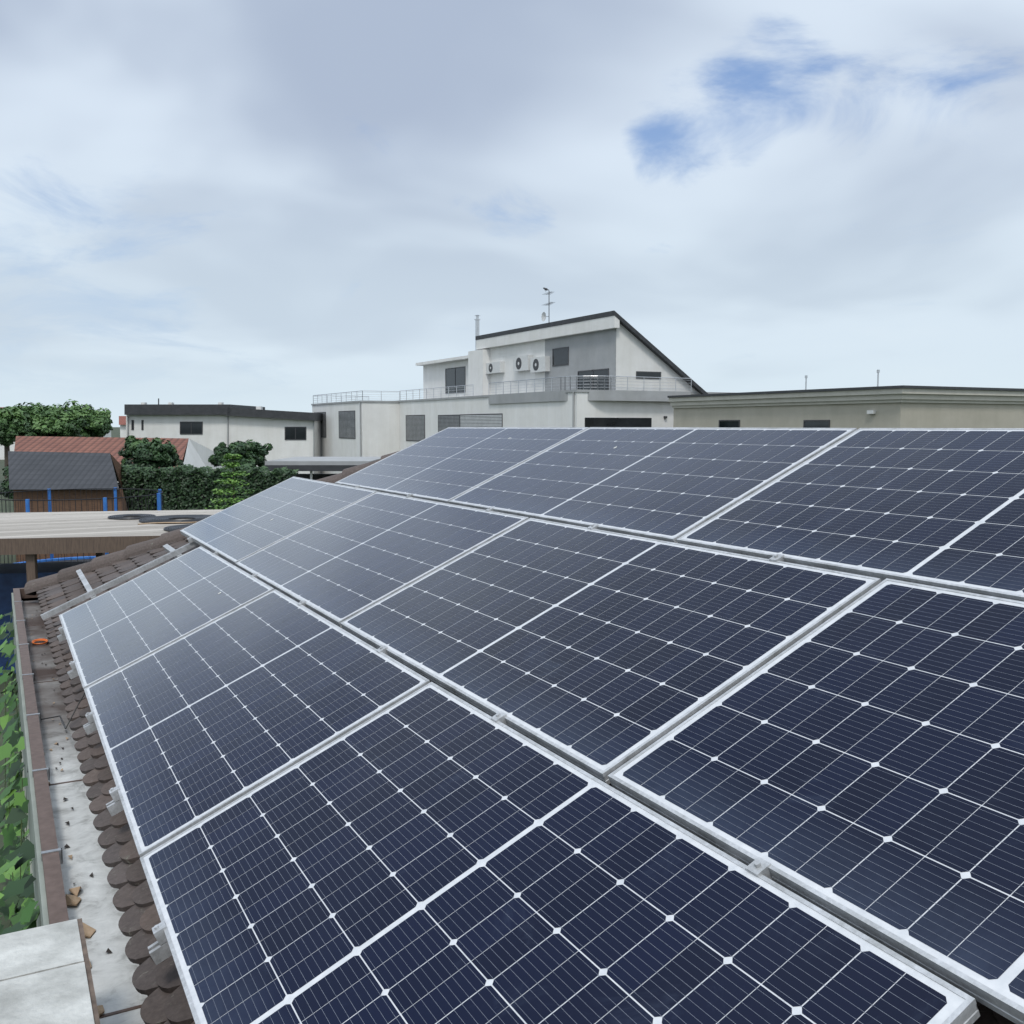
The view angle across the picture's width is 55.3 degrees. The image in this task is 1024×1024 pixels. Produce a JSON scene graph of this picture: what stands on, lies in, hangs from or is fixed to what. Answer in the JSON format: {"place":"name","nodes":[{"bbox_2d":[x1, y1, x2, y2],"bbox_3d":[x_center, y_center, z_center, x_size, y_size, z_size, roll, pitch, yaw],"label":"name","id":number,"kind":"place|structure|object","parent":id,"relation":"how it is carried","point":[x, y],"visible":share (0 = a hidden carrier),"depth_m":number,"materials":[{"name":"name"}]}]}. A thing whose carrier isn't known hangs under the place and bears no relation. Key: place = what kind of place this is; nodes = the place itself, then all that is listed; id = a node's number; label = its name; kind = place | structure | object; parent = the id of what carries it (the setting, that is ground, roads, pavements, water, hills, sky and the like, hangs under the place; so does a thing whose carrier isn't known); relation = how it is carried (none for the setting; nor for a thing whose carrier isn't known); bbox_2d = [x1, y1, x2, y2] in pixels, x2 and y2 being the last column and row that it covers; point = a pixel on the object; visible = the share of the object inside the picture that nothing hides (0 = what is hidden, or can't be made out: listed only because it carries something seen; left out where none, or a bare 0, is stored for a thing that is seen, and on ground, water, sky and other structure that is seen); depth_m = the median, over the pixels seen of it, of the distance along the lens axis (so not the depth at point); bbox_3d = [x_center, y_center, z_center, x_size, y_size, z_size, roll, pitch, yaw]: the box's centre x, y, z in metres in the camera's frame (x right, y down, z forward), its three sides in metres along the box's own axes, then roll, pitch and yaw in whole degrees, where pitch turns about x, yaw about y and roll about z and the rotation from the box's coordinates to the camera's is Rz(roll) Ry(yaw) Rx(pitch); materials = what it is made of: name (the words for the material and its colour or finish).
{"place":"outdoors","nodes":[
{"label":"outdoors","id":0,"kind":"place"},
{"bbox_2d":[11,593,48,926],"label":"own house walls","id":1,"kind":"structure","parent":0,"point":[36,865],"depth_m":4.46,"materials":[{"name":"beige paint"}]},
{"bbox_2d":[0,609,39,934],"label":"vine wall","id":2,"kind":"structure","parent":1,"relation":"attached to","point":[17,854],"depth_m":5.12,"materials":[{"name":"green plant"}]},
{"bbox_2d":[13,588,147,1023],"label":"gutter","id":3,"kind":"object","parent":1,"relation":"on","point":[120,998],"visible":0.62,"depth_m":3.87,"materials":[{"name":"metal"}]},
{"bbox_2d":[32,639,47,644],"bbox_3d":[-3.536,0.973,7.328,0.112,0.016,0.182,-3,6,-28],"label":"orange wire coil","id":4,"kind":"object","parent":3,"relation":"on","point":[35,640],"visible":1,"depth_m":7.32,"materials":[{"name":"orange plastic"}]},
{"bbox_2d":[27,693,84,771],"bbox_3d":[-2.334,1.031,5.023,0.313,0.305,0.909,-3,6,-28],"label":"cable","id":5,"kind":"object","parent":3,"relation":"on","point":[61,718],"visible":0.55,"depth_m":4.95,"materials":[{"name":"black rubber"}]},
{"bbox_2d":[33,604,112,1015],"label":"dead leaves","id":6,"kind":"object","parent":3,"relation":"in","point":[75,900],"visible":0.73,"depth_m":3.33,"materials":[{"name":"brown plant"}]},
{"bbox_3d":[2.362,0.577,2.983,6.338,1.402,16.968,-3,6,-28],"label":"roof","id":7,"kind":"object","parent":1,"relation":"on","visible":0},
{"bbox_2d":[40,485,784,964],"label":"mounting rails","id":8,"kind":"object","parent":7,"relation":"attached to","point":[158,949],"visible":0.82,"depth_m":4.37,"materials":[{"name":"metal"}]},
{"bbox_2d":[59,546,273,688],"bbox_3d":[-2.169,0.570,5.936,0.964,0.453,2.094,-3,6,-28],"label":"solar panel","id":9,"kind":"object","parent":8,"relation":"attached to","point":[118,628],"visible":0.99,"depth_m":5.70,"materials":[{"name":"glass"}]},
{"bbox_2d":[84,589,429,856],"bbox_3d":[-1.183,0.737,4.073,0.965,0.454,2.095,-3,6,-28],"label":"solar panel","id":10,"kind":"object","parent":8,"relation":"attached to","point":[200,724],"visible":1,"depth_m":3.74,"materials":[{"name":"glass"}]},
{"bbox_2d":[180,476,377,566],"bbox_3d":[-1.802,0.021,7.276,0.965,0.453,2.095,-3,6,-28],"label":"solar panel","id":11,"kind":"object","parent":8,"relation":"attached to","point":[239,531],"visible":0.98,"depth_m":7.08,"materials":[{"name":"glass"}]},
{"bbox_2d":[235,492,528,628],"bbox_3d":[-0.822,0.188,5.415,0.965,0.453,2.095,-3,6,-28],"label":"solar panel","id":12,"kind":"object","parent":8,"relation":"attached to","point":[338,567],"visible":1,"depth_m":5.16,"materials":[{"name":"glass"}]},
{"bbox_2d":[335,427,588,503],"bbox_3d":[-0.432,-0.355,6.713,0.964,0.453,2.094,-3,6,-28],"label":"solar panel","id":13,"kind":"object","parent":8,"relation":"attached to","point":[446,465],"visible":0.96,"depth_m":6.51,"materials":[{"name":"glass"}]},
{"bbox_2d":[140,682,979,1023],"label":"solar panel","id":14,"kind":"object","parent":8,"relation":"attached to","point":[430,852],"visible":1,"depth_m":2.15,"materials":[{"name":"glass"}]},
{"bbox_2d":[340,518,880,784],"bbox_3d":[0.163,0.354,3.553,0.963,0.454,2.094,-3,6,-28],"label":"solar panel","id":15,"kind":"object","parent":8,"relation":"attached to","point":[601,655],"visible":0.98,"depth_m":3.18,"materials":[{"name":"glass"}]},
{"bbox_2d":[448,427,856,542],"bbox_3d":[0.551,-0.192,4.847,0.964,0.453,2.094,-3,6,-28],"label":"solar panel","id":16,"kind":"object","parent":8,"relation":"attached to","point":[670,484],"visible":0.97,"depth_m":4.57,"materials":[{"name":"glass"}]},
{"bbox_2d":[608,578,1023,1023],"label":"solar panel","id":17,"kind":"object","parent":8,"relation":"attached to","point":[858,764],"visible":0.99,"depth_m":2.08,"materials":[{"name":"glass"}]},
{"bbox_2d":[676,428,1023,601],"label":"solar panel","id":18,"kind":"object","parent":8,"relation":"attached to","point":[940,507],"visible":0.99,"depth_m":3.28,"materials":[{"name":"glass"}]},
{"bbox_2d":[0,427,119,929],"bbox_3d":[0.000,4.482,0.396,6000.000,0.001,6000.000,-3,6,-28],"label":"ground","id":19,"kind":"structure","parent":0,"point":[115,431],"depth_m":15.59,"materials":[{"name":"green plant"}]},
{"bbox_2d":[0,918,99,1023],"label":"concrete slab","id":20,"kind":"structure","parent":19,"relation":"on","point":[45,975],"depth_m":2.31,"materials":[{"name":"concrete"}]},
{"bbox_2d":[0,399,112,480],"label":"distant trees","id":21,"kind":"object","parent":19,"relation":"on","point":[86,420],"visible":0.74,"depth_m":63.45,"materials":[{"name":"green plant"}]},
{"bbox_2d":[0,487,162,562],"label":"trampoline","id":22,"kind":"object","parent":19,"relation":"on","point":[159,494],"visible":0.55,"depth_m":25.79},
{"bbox_2d":[0,435,272,498],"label":"bushes","id":23,"kind":"object","parent":19,"relation":"on","point":[156,453],"visible":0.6,"depth_m":38.94,"materials":[{"name":"green plant"}]},
{"bbox_2d":[114,464,298,510],"bbox_3d":[-10.462,-0.080,33.807,6.063,3.210,1.560,0,5,0],"label":"thuja hedge","id":24,"kind":"object","parent":19,"relation":"on","point":[186,487],"visible":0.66,"depth_m":33.14,"materials":[{"name":"green plant"}]},
{"bbox_2d":[205,453,254,509],"bbox_3d":[-8.710,-0.016,30.608,1.623,3.646,1.695,1,5,11],"label":"young tree","id":25,"kind":"object","parent":19,"relation":"on","point":[233,500],"visible":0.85,"depth_m":30.39,"materials":[{"name":"green plant"}]},
{"bbox_2d":[264,457,380,479],"bbox_3d":[-7.945,-0.658,40.850,4.953,3.123,5.700,0,5,0],"label":"carport canopy","id":26,"kind":"object","parent":19,"relation":"on","point":[311,464],"visible":0.26,"depth_m":37.98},
{"bbox_2d":[0,509,223,674],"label":"neighbouring roof","id":27,"kind":"structure","parent":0,"point":[31,535],"depth_m":17.66,"materials":[{"name":"beige metal"}]},
{"bbox_2d":[108,514,210,531],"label":"coiled hoses","id":28,"kind":"object","parent":27,"relation":"on","point":[189,520],"visible":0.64,"depth_m":19.73,"materials":[{"name":"rubber"}]},
{"bbox_2d":[8,436,228,561],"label":"house","id":29,"kind":"structure","parent":0,"point":[46,462],"depth_m":31.29,"materials":[{"name":"tile"}]},
{"bbox_2d":[0,398,322,473],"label":"white houses","id":30,"kind":"structure","parent":0,"point":[287,434],"depth_m":77.70,"materials":[{"name":"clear paint"}]},
{"bbox_2d":[0,0,1023,426],"label":"sky","id":31,"kind":"structure","parent":0,"point":[277,205],"materials":[{"name":"white"}]},
{"bbox_2d":[311,287,730,473],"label":"house","id":32,"kind":"structure","parent":0,"point":[610,369],"depth_m":57.60,"materials":[{"name":"white paint"}]},
{"bbox_2d":[36,429,1014,1023],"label":"beaver tail tiles","id":33,"kind":"object","parent":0,"point":[162,987],"visible":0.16,"depth_m":3.51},
{"bbox_2d":[24,451,398,595],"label":"roof cappings","id":34,"kind":"object","parent":33,"relation":"on","point":[31,587],"visible":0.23,"depth_m":8.76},
{"bbox_2d":[667,370,1023,428],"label":"grey building","id":35,"kind":"structure","parent":0,"point":[900,406],"depth_m":39.60,"materials":[{"name":"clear paint"}]}
]}

